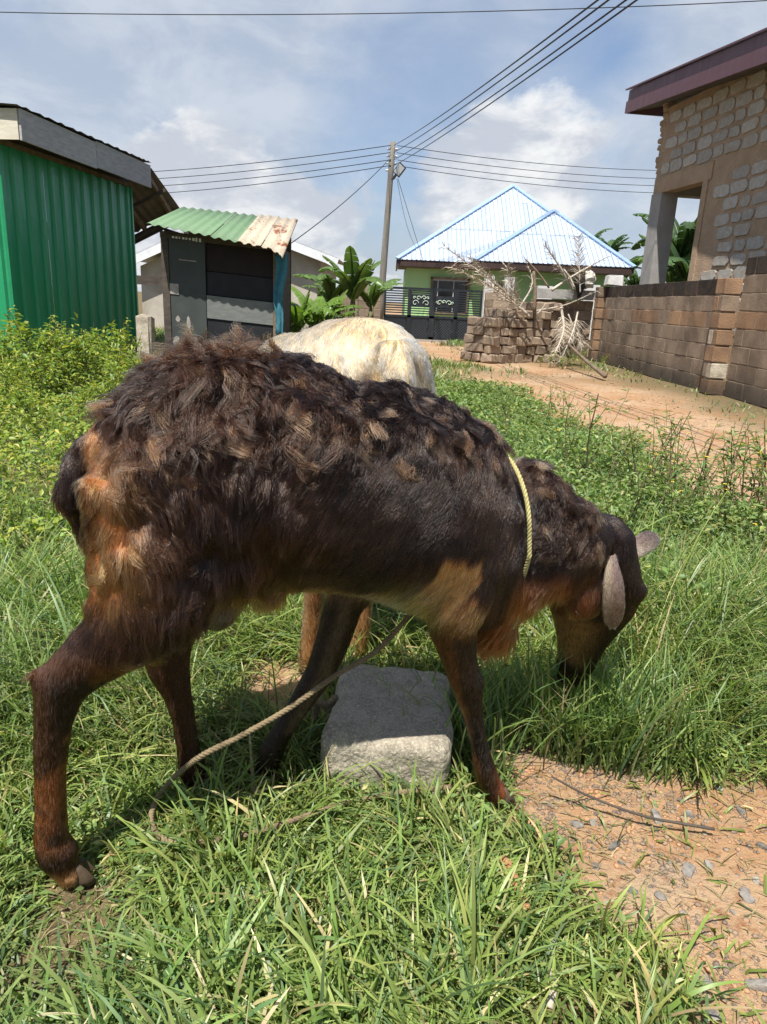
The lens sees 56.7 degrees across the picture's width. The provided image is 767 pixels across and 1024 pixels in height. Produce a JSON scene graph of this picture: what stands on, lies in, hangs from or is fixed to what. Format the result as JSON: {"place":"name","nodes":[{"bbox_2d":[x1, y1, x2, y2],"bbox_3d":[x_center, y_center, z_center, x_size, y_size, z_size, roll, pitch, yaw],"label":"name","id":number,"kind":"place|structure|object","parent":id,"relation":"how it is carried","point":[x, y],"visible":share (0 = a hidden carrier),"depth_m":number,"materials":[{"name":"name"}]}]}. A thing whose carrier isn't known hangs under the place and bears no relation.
{"place":"outdoors","nodes":[
{"label":"outdoors","id":0,"kind":"place"},
{"bbox_2d":[136,222,342,330],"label":"beige house","id":1,"kind":"structure","parent":0,"point":[306,260],"depth_m":19.29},
{"bbox_2d":[310,695,337,720],"bbox_3d":[-0.143,0.451,1.647,0.079,0.071,0.037,3,16,0],"label":"rope knot","id":2,"kind":"object","parent":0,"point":[327,704],"visible":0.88,"depth_m":1.64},
{"bbox_2d":[0,288,766,1023],"bbox_3d":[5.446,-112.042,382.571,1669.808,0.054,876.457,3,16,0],"label":"ground","id":3,"kind":"structure","parent":0,"point":[612,392],"depth_m":1.49,"materials":[{"name":"soil"}]},
{"bbox_2d":[0,321,26,380],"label":"leafy weed","id":4,"kind":"object","parent":3,"relation":"on","point":[11,339],"visible":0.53,"depth_m":6.82,"materials":[{"name":"green plant"}]},
{"bbox_2d":[0,351,30,407],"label":"leafy weed","id":5,"kind":"object","parent":3,"relation":"on","point":[15,374],"visible":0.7,"depth_m":5.43,"materials":[{"name":"green plant"}]},
{"bbox_2d":[0,379,50,434],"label":"leafy weed","id":6,"kind":"object","parent":3,"relation":"on","point":[20,394],"visible":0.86,"depth_m":4.61,"materials":[{"name":"green plant"}]},
{"bbox_2d":[8,330,56,396],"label":"leafy weed","id":7,"kind":"object","parent":3,"relation":"on","point":[19,348],"visible":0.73,"depth_m":5.84,"materials":[{"name":"green plant"}]},
{"bbox_2d":[0,307,78,397],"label":"leafy weed","id":8,"kind":"object","parent":3,"relation":"on","point":[21,328],"visible":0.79,"depth_m":6.00,"materials":[{"name":"green plant"}]},
{"bbox_2d":[21,329,65,394],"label":"leafy weed","id":9,"kind":"object","parent":3,"relation":"on","point":[40,348],"visible":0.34,"depth_m":6.13,"materials":[{"name":"green plant"}]},
{"bbox_2d":[24,356,64,406],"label":"leafy weed","id":10,"kind":"object","parent":3,"relation":"on","point":[39,377],"visible":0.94,"depth_m":5.59,"materials":[{"name":"green plant"}]},
{"bbox_2d":[26,345,71,403],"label":"leafy weed","id":11,"kind":"object","parent":3,"relation":"on","point":[57,371],"visible":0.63,"depth_m":5.83,"materials":[{"name":"green plant"}]},
{"bbox_2d":[36,342,71,402],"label":"leafy weed","id":12,"kind":"object","parent":3,"relation":"on","point":[58,364],"visible":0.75,"depth_m":5.94,"materials":[{"name":"green plant"}]},
{"bbox_2d":[37,323,82,390],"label":"leafy weed","id":13,"kind":"object","parent":3,"relation":"on","point":[72,380],"visible":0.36,"depth_m":6.29,"materials":[{"name":"green plant"}]},
{"bbox_2d":[37,321,86,392],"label":"leafy weed","id":14,"kind":"object","parent":3,"relation":"on","point":[48,350],"visible":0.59,"depth_m":6.28,"materials":[{"name":"green plant"}]},
{"bbox_2d":[49,384,86,428],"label":"leafy weed","id":15,"kind":"object","parent":3,"relation":"on","point":[77,400],"visible":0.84,"depth_m":4.70,"materials":[{"name":"green plant"}]},
{"bbox_2d":[0,351,158,572],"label":"ground cover","id":16,"kind":"object","parent":3,"relation":"on","point":[15,458],"visible":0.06,"depth_m":4.08,"materials":[{"name":"green plant"}]},
{"bbox_2d":[59,326,108,397],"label":"leafy weed","id":17,"kind":"object","parent":3,"relation":"on","point":[85,348],"visible":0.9,"depth_m":6.22,"materials":[{"name":"green plant"}]},
{"bbox_2d":[49,326,124,391],"bbox_3d":[-2.720,-1.344,6.476,0.642,0.702,0.388,-11,21,-39],"label":"leafy weed","id":18,"kind":"object","parent":3,"relation":"on","point":[92,348],"visible":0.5,"depth_m":6.45,"materials":[{"name":"green plant"}]},
{"bbox_2d":[0,103,178,353],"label":"green shed","id":19,"kind":"structure","parent":3,"relation":"on","point":[102,201],"depth_m":11.04,"materials":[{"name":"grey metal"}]},
{"bbox_2d":[82,367,124,413],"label":"leafy weed","id":20,"kind":"object","parent":3,"relation":"on","point":[103,384],"visible":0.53,"depth_m":4.83,"materials":[{"name":"green plant"}]},
{"bbox_2d":[92,319,129,377],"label":"leafy weed","id":21,"kind":"object","parent":3,"relation":"on","point":[111,342],"visible":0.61,"depth_m":6.80,"materials":[{"name":"green plant"}]},
{"bbox_2d":[100,355,123,390],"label":"leafy weed","id":22,"kind":"object","parent":3,"relation":"on","point":[106,371],"visible":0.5,"depth_m":5.47,"materials":[{"name":"green plant"}]},
{"bbox_2d":[92,344,141,385],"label":"leafy weed","id":23,"kind":"object","parent":3,"relation":"on","point":[103,359],"visible":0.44,"depth_m":5.71,"materials":[{"name":"green plant"}]},
{"bbox_2d":[99,332,135,383],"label":"leafy weed","id":24,"kind":"object","parent":3,"relation":"on","point":[120,356],"visible":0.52,"depth_m":6.01,"materials":[{"name":"green plant"}]},
{"bbox_2d":[105,317,138,374],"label":"leafy weed","id":25,"kind":"object","parent":3,"relation":"on","point":[125,344],"visible":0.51,"depth_m":7.46,"materials":[{"name":"green plant"}]},
{"bbox_2d":[136,314,154,356],"bbox_3d":[-3.595,-2.635,10.745,0.237,0.690,0.245,3,16,0],"label":"concrete stub","id":26,"kind":"object","parent":3,"relation":"on","point":[145,325],"visible":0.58,"depth_m":10.64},
{"bbox_2d":[146,207,297,354],"bbox_3d":[-2.507,-3.738,11.573,2.053,2.376,1.750,3,16,0],"label":"market kiosk","id":27,"kind":"object","parent":3,"relation":"on","point":[221,279],"visible":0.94,"depth_m":11.21,"materials":[{"name":"metal"}]},
{"bbox_2d":[168,238,207,343],"bbox_3d":[-3.092,-3.392,11.254,0.567,1.744,0.054,3,16,0],"label":"door","id":28,"kind":"structure","parent":27,"relation":"in","point":[187,259],"depth_m":11.19,"materials":[{"name":"metal"}]},
{"bbox_2d":[273,254,287,334],"bbox_3d":[-1.619,-3.377,11.160,0.221,1.260,0.082,3,16,0],"label":"hanging cloth","id":29,"kind":"object","parent":27,"relation":"hanging from","point":[280,275],"visible":0.95,"depth_m":11.12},
{"bbox_2d":[291,288,343,332],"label":"banana plant","id":30,"kind":"object","parent":3,"relation":"on","point":[296,309],"visible":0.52,"depth_m":13.39,"materials":[{"name":"green plant"}]},
{"bbox_2d":[291,285,362,327],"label":"banana plant","id":31,"kind":"object","parent":3,"relation":"on","point":[318,300],"visible":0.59,"depth_m":13.79,"materials":[{"name":"green plant"}]},
{"bbox_2d":[293,273,370,307],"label":"banana plant","id":32,"kind":"object","parent":3,"relation":"on","point":[329,290],"visible":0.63,"depth_m":17.31,"materials":[{"name":"green plant"}]},
{"bbox_2d":[16,321,660,889],"bbox_3d":[0.041,0.150,1.395,1.356,0.928,0.383,-2,17,-16],"label":"brown sheep","id":33,"kind":"object","parent":3,"relation":"on","point":[216,485],"visible":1,"depth_m":1.14},
{"bbox_2d":[148,614,451,844],"bbox_3d":[-0.147,0.399,1.366,0.600,0.419,0.163,-1,17,-12],"label":"tether rope","id":34,"kind":"object","parent":33,"relation":"attached to","point":[276,715],"visible":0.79,"depth_m":1.36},
{"bbox_2d":[508,455,531,628],"bbox_3d":[0.239,0.065,1.429,0.046,0.381,0.242,-2,17,-16],"label":"rope collar","id":35,"kind":"object","parent":33,"relation":"attached to","point":[528,514],"visible":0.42,"depth_m":1.31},
{"bbox_2d":[260,317,436,674],"bbox_3d":[-0.241,-0.128,2.252,0.414,0.970,1.200,-6,19,-27],"label":"white sheep","id":36,"kind":"object","parent":3,"relation":"on","point":[375,349],"visible":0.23,"depth_m":1.73},
{"bbox_2d":[318,246,383,317],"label":"banana plant","id":37,"kind":"object","parent":3,"relation":"on","point":[356,280],"visible":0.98,"depth_m":16.38,"materials":[{"name":"green plant"}]},
{"bbox_2d":[339,285,380,318],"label":"gate wall","id":38,"kind":"structure","parent":3,"relation":"on","point":[363,312],"depth_m":19.13,"materials":[{"name":"brick"}]},
{"bbox_2d":[360,279,404,317],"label":"banana plant","id":39,"kind":"object","parent":3,"relation":"on","point":[373,295],"visible":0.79,"depth_m":17.67,"materials":[{"name":"green plant"}]},
{"bbox_2d":[0,477,766,1023],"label":"grass","id":40,"kind":"structure","parent":3,"relation":"on","point":[38,601],"depth_m":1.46,"materials":[{"name":"plant"}]},
{"bbox_2d":[500,855,530,911],"bbox_3d":[0.233,0.650,1.250,0.019,0.021,0.120,-1,17,-12],"label":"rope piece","id":41,"kind":"object","parent":40,"relation":"on","point":[515,876],"visible":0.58,"depth_m":1.25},
{"bbox_2d":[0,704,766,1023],"bbox_3d":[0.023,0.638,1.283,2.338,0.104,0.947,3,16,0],"label":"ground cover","id":42,"kind":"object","parent":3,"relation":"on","point":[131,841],"visible":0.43,"depth_m":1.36,"materials":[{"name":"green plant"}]},
{"bbox_2d":[0,407,766,976],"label":"grass stalks","id":43,"kind":"object","parent":3,"relation":"on","point":[230,681],"depth_m":1.69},
{"bbox_2d":[3,627,766,1023],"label":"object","id":44,"kind":"object","parent":3,"relation":"on","point":[557,867],"depth_m":1.35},
{"bbox_2d":[319,664,452,794],"bbox_3d":[0.014,0.507,1.657,0.289,0.171,0.344,5,18,3],"label":"concrete block","id":45,"kind":"object","parent":3,"relation":"on","point":[391,730],"depth_m":1.53,"materials":[{"name":"concrete"}]},
{"bbox_2d":[379,141,397,319],"bbox_3d":[0.081,-8.580,22.491,0.484,5.688,0.250,3,16,0],"label":"utility pole","id":46,"kind":"object","parent":3,"relation":"on","point":[392,156],"visible":0.78,"depth_m":22.24,"materials":[{"name":"grey wood"}]},
{"bbox_2d":[154,145,390,171],"bbox_3d":[-7.230,-12.850,26.312,17.932,0.294,0.022,13,19,31],"label":"power line","id":47,"kind":"object","parent":46,"relation":"attached to","point":[277,160],"visible":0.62,"depth_m":24.02,"materials":[{"name":"metal"}]},
{"bbox_2d":[395,0,598,144],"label":"power line","id":48,"kind":"object","parent":46,"relation":"attached to","point":[569,21],"visible":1,"depth_m":8.35,"materials":[{"name":"metal"}]},
{"bbox_2d":[393,0,609,152],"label":"power line","id":49,"kind":"object","parent":46,"relation":"attached to","point":[586,16],"visible":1,"depth_m":8.40,"materials":[{"name":"metal"}]},
{"bbox_2d":[394,0,626,159],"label":"power line","id":50,"kind":"object","parent":46,"relation":"attached to","point":[600,18],"visible":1,"depth_m":8.39,"materials":[{"name":"metal"}]},
{"bbox_2d":[394,0,637,165],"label":"power line","id":51,"kind":"object","parent":46,"relation":"attached to","point":[613,16],"visible":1,"depth_m":8.45,"materials":[{"name":"metal"}]},
{"bbox_2d":[483,292,508,316],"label":"gate pier","id":52,"kind":"structure","parent":3,"relation":"on","point":[494,303],"depth_m":19.01,"materials":[{"name":"brick"}]},
{"bbox_2d":[383,286,482,342],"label":"driveway gate","id":53,"kind":"structure","parent":52,"relation":"attached to","point":[430,327],"depth_m":19.24,"materials":[{"name":"metal"}]},
{"bbox_2d":[460,302,561,363],"bbox_3d":[2.514,-3.473,13.666,1.879,1.156,0.921,-8,20,-32],"label":"brick stack","id":54,"kind":"object","parent":3,"relation":"on","point":[510,334],"visible":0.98,"depth_m":13.33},
{"bbox_2d":[436,241,530,318],"bbox_3d":[1.789,-4.106,12.608,1.977,1.241,0.856,0,17,-9],"label":"dead palm frond","id":55,"kind":"object","parent":54,"relation":"on","point":[492,283],"visible":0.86,"depth_m":12.59,"materials":[{"name":"plant"}]},
{"bbox_2d":[446,264,527,314],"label":"dead palm frond","id":56,"kind":"object","parent":54,"relation":"on","point":[495,290],"visible":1,"depth_m":12.54,"materials":[{"name":"plant"}]},
{"bbox_2d":[465,256,514,300],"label":"dead palm frond","id":57,"kind":"object","parent":54,"relation":"on","point":[481,267],"visible":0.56,"depth_m":12.91,"materials":[{"name":"plant"}]},
{"bbox_2d":[495,260,520,309],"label":"dead palm frond","id":58,"kind":"object","parent":54,"relation":"on","point":[510,281],"visible":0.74,"depth_m":13.19,"materials":[{"name":"brown plant"}]},
{"bbox_2d":[395,184,635,339],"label":"lime house","id":59,"kind":"structure","parent":3,"relation":"on","point":[514,224],"depth_m":24.91,"materials":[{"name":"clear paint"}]},
{"bbox_2d":[429,277,469,314],"bbox_3d":[2.342,-7.692,25.263,1.400,1.230,0.120,3,16,0],"label":"window","id":60,"kind":"structure","parent":59,"relation":"in","point":[436,282],"depth_m":25.18,"materials":[{"name":"black glass"}]},
{"bbox_2d":[545,967,557,1009],"bbox_3d":[0.252,0.712,1.061,0.017,0.016,0.063,7,17,14],"label":"dry stick","id":61,"kind":"object","parent":3,"relation":"on","point":[550,1000],"visible":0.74,"depth_m":1.04,"materials":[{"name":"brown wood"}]},
{"bbox_2d":[542,307,576,364],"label":"dead palm frond","id":62,"kind":"object","parent":3,"relation":"on","point":[563,321],"visible":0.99,"depth_m":12.94,"materials":[{"name":"beige plant"}]},
{"bbox_2d":[360,611,766,788],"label":"grass","id":63,"kind":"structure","parent":3,"relation":"on","point":[583,714],"depth_m":1.64,"materials":[{"name":"plant"}]},
{"bbox_2d":[531,288,595,357],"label":"cross wall","id":64,"kind":"structure","parent":3,"relation":"on","point":[584,309],"depth_m":15.10,"materials":[{"name":"brick"}]},
{"bbox_2d":[567,231,594,292],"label":"dead palm frond","id":65,"kind":"object","parent":64,"relation":"on","point":[573,269],"visible":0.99,"depth_m":14.30,"materials":[{"name":"brown plant"}]},
{"bbox_2d":[556,311,589,364],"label":"dead palm frond","id":66,"kind":"object","parent":3,"relation":"on","point":[576,321],"visible":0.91,"depth_m":12.92,"materials":[{"name":"beige plant"}]},
{"bbox_2d":[549,420,610,482],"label":"thin weed","id":67,"kind":"object","parent":3,"relation":"on","point":[565,443],"visible":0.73,"depth_m":4.07,"materials":[{"name":"green plant"}]},
{"bbox_2d":[566,342,606,377],"bbox_3d":[3.308,-2.517,11.659,0.072,0.442,1.948,1,17,-5],"label":"fallen log","id":68,"kind":"object","parent":3,"relation":"on","point":[594,367],"visible":1,"depth_m":11.40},
{"bbox_2d":[588,287,605,360],"bbox_3d":[4.460,-3.894,14.729,0.232,1.470,0.268,3,16,0],"label":"wall pilaster","id":69,"kind":"object","parent":3,"relation":"on","point":[596,322],"depth_m":14.64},
{"bbox_2d":[567,389,628,483],"bbox_3d":[1.172,-0.359,3.867,0.336,0.618,0.202,1,17,-6],"label":"thin weed","id":70,"kind":"object","parent":3,"relation":"on","point":[590,429],"visible":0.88,"depth_m":3.86,"materials":[{"name":"green plant"}]},
{"bbox_2d":[434,374,766,631],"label":"ground cover","id":71,"kind":"object","parent":3,"relation":"on","point":[457,390],"visible":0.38,"depth_m":4.13,"materials":[{"name":"green plant"}]},
{"bbox_2d":[601,234,632,251],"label":"banana plant","id":72,"kind":"object","parent":3,"relation":"on","point":[615,245],"visible":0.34,"depth_m":27.89,"materials":[{"name":"green plant"}]},
{"bbox_2d":[604,416,644,481],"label":"thin weed","id":73,"kind":"object","parent":3,"relation":"on","point":[617,446],"visible":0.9,"depth_m":3.86,"materials":[{"name":"green plant"}]},
{"bbox_2d":[496,746,766,1023],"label":"gravel","id":74,"kind":"structure","parent":3,"relation":"on","point":[663,867],"depth_m":1.47,"materials":[{"name":"stone"}]},
{"bbox_2d":[619,440,645,493],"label":"thin weed","id":75,"kind":"object","parent":3,"relation":"on","point":[628,460],"visible":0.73,"depth_m":3.76,"materials":[{"name":"green plant"}]},
{"bbox_2d":[551,776,714,830],"bbox_3d":[0.510,0.602,1.465,0.328,0.045,0.018,7,17,16],"label":"twig","id":76,"kind":"object","parent":3,"relation":"on","point":[650,817],"visible":1,"depth_m":1.46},
{"bbox_2d":[612,423,673,493],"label":"thin weed","id":77,"kind":"object","parent":3,"relation":"on","point":[640,438],"visible":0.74,"depth_m":3.74,"materials":[{"name":"green plant"}]},
{"bbox_2d":[627,449,664,526],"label":"thin weed","id":78,"kind":"object","parent":3,"relation":"on","point":[636,503],"visible":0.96,"depth_m":2.97,"materials":[{"name":"green plant"}]},
{"bbox_2d":[597,279,717,389],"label":"boundary wall","id":79,"kind":"structure","parent":3,"relation":"on","point":[658,330],"depth_m":11.38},
{"bbox_2d":[551,256,609,291],"bbox_3d":[3.987,-4.790,14.277,1.183,0.736,0.422,3,16,0],"label":"log","id":80,"kind":"object","parent":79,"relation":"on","point":[564,281],"visible":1,"depth_m":14.28,"materials":[{"name":"brown wood"}]},
{"bbox_2d":[537,239,574,290],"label":"dead palm frond","id":81,"kind":"object","parent":80,"relation":"on","point":[562,272],"visible":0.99,"depth_m":14.15,"materials":[{"name":"brown plant"}]},
{"bbox_2d":[604,275,623,285],"bbox_3d":[4.613,-4.632,14.214,0.322,0.200,0.319,3,16,0],"label":"loose block","id":82,"kind":"object","parent":79,"relation":"on","point":[614,280],"depth_m":14.08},
{"bbox_2d":[642,409,681,487],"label":"thin weed","id":83,"kind":"object","parent":3,"relation":"on","point":[670,440],"visible":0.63,"depth_m":3.74,"materials":[{"name":"green plant"}]},
{"bbox_2d":[631,213,696,257],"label":"banana plant","id":84,"kind":"object","parent":3,"relation":"on","point":[683,237],"visible":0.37,"depth_m":19.42,"materials":[{"name":"green plant"}]},
{"bbox_2d":[642,217,691,281],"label":"banana plant","id":85,"kind":"object","parent":3,"relation":"on","point":[678,265],"visible":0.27,"depth_m":18.57,"materials":[{"name":"green plant"}]},
{"bbox_2d":[657,404,690,471],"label":"thin weed","id":86,"kind":"object","parent":3,"relation":"on","point":[683,428],"visible":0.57,"depth_m":4.29,"materials":[{"name":"green plant"}]},
{"bbox_2d":[641,433,709,525],"bbox_3d":[1.323,-0.123,3.325,0.335,0.491,0.217,2,17,-3],"label":"thin weed","id":87,"kind":"object","parent":3,"relation":"on","point":[672,476],"visible":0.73,"depth_m":3.36,"materials":[{"name":"green plant"}]},
{"bbox_2d":[660,476,700,529],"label":"thin weed","id":88,"kind":"object","parent":3,"relation":"on","point":[681,493],"visible":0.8,"depth_m":3.21,"materials":[{"name":"green plant"}]},
{"bbox_2d":[650,420,720,486],"bbox_3d":[1.589,-0.258,3.809,0.340,0.502,0.220,16,21,38],"label":"thin weed","id":89,"kind":"object","parent":3,"relation":"on","point":[665,460],"visible":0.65,"depth_m":3.77,"materials":[{"name":"green plant"}]},
{"bbox_2d":[660,423,716,528],"bbox_3d":[1.349,-0.117,3.242,0.230,0.533,0.354,4,17,4],"label":"thin weed","id":90,"kind":"object","parent":3,"relation":"on","point":[699,483],"visible":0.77,"depth_m":3.20,"materials":[{"name":"green plant"}]},
{"bbox_2d":[684,433,739,500],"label":"thin weed","id":91,"kind":"object","parent":3,"relation":"on","point":[698,464],"visible":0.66,"depth_m":3.78,"materials":[{"name":"green plant"}]},
{"bbox_2d":[696,446,728,496],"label":"thin weed","id":92,"kind":"object","parent":3,"relation":"on","point":[714,476],"visible":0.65,"depth_m":3.57,"materials":[{"name":"green plant"}]},
{"bbox_2d":[686,416,755,533],"bbox_3d":[1.529,-0.150,3.297,0.309,0.570,0.186,16,21,39],"label":"thin weed","id":93,"kind":"object","parent":3,"relation":"on","point":[731,449],"visible":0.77,"depth_m":3.25,"materials":[{"name":"green plant"}]},
{"bbox_2d":[699,278,743,394],"bbox_3d":[4.398,-2.279,9.269,0.232,1.467,0.258,3,16,0],"label":"wall pilaster","id":94,"kind":"object","parent":3,"relation":"on","point":[721,331],"depth_m":9.18,"materials":[{"name":"concrete"}]},
{"bbox_2d":[709,475,739,532],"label":"thin weed","id":95,"kind":"object","parent":3,"relation":"on","point":[725,502],"visible":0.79,"depth_m":3.07,"materials":[{"name":"green plant"}]},
{"bbox_2d":[706,458,751,529],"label":"thin weed","id":96,"kind":"object","parent":3,"relation":"on","point":[734,477],"visible":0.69,"depth_m":3.26,"materials":[{"name":"green plant"}]},
{"bbox_2d":[717,423,758,516],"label":"thin weed","id":97,"kind":"object","parent":3,"relation":"on","point":[736,456],"visible":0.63,"depth_m":3.39,"materials":[{"name":"green plant"}]},
{"bbox_2d":[717,455,765,536],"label":"thin weed","id":98,"kind":"object","parent":3,"relation":"on","point":[750,481],"visible":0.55,"depth_m":3.24,"materials":[{"name":"green plant"}]},
{"bbox_2d":[726,431,760,519],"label":"thin weed","id":99,"kind":"object","parent":3,"relation":"on","point":[743,485],"visible":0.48,"depth_m":3.49,"materials":[{"name":"green plant"}]},
{"bbox_2d":[736,420,766,532],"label":"thin weed","id":100,"kind":"object","parent":3,"relation":"on","point":[764,455],"visible":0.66,"depth_m":3.27,"materials":[{"name":"green plant"}]},
{"bbox_2d":[744,978,766,992],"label":"stone","id":101,"kind":"object","parent":3,"relation":"on","point":[759,984],"visible":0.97,"depth_m":1.12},
{"bbox_2d":[752,447,766,512],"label":"thin weed","id":102,"kind":"object","parent":3,"relation":"on","point":[765,485],"visible":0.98,"depth_m":2.98,"materials":[{"name":"green plant"}]},
{"bbox_2d":[0,405,766,589],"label":"grass","id":103,"kind":"structure","parent":0,"point":[14,532],"depth_m":3.23,"materials":[{"name":"plant"}]},
{"bbox_2d":[0,324,766,444],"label":"grass","id":104,"kind":"structure","parent":0,"point":[160,334],"depth_m":11.35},
{"bbox_2d":[0,0,766,14],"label":"power line","id":105,"kind":"object","parent":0,"point":[382,13],"visible":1,"depth_m":12.09,"materials":[{"name":"metal"}]},
{"bbox_2d":[0,0,766,301],"label":"sky","id":106,"kind":"structure","parent":0,"point":[171,92],"materials":[{"name":"blue"}]},
{"bbox_2d":[467,368,765,444],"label":"gravel","id":107,"kind":"structure","parent":0,"point":[634,405],"depth_m":8.21,"materials":[{"name":"gravel"}]},
{"bbox_2d":[625,27,766,376],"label":"unfinished house","id":108,"kind":"structure","parent":0,"point":[710,108],"depth_m":12.56,"materials":[{"name":"concrete"}]},
{"bbox_2d":[723,255,766,407],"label":"stepped wall","id":109,"kind":"structure","parent":0,"point":[746,380],"depth_m":8.69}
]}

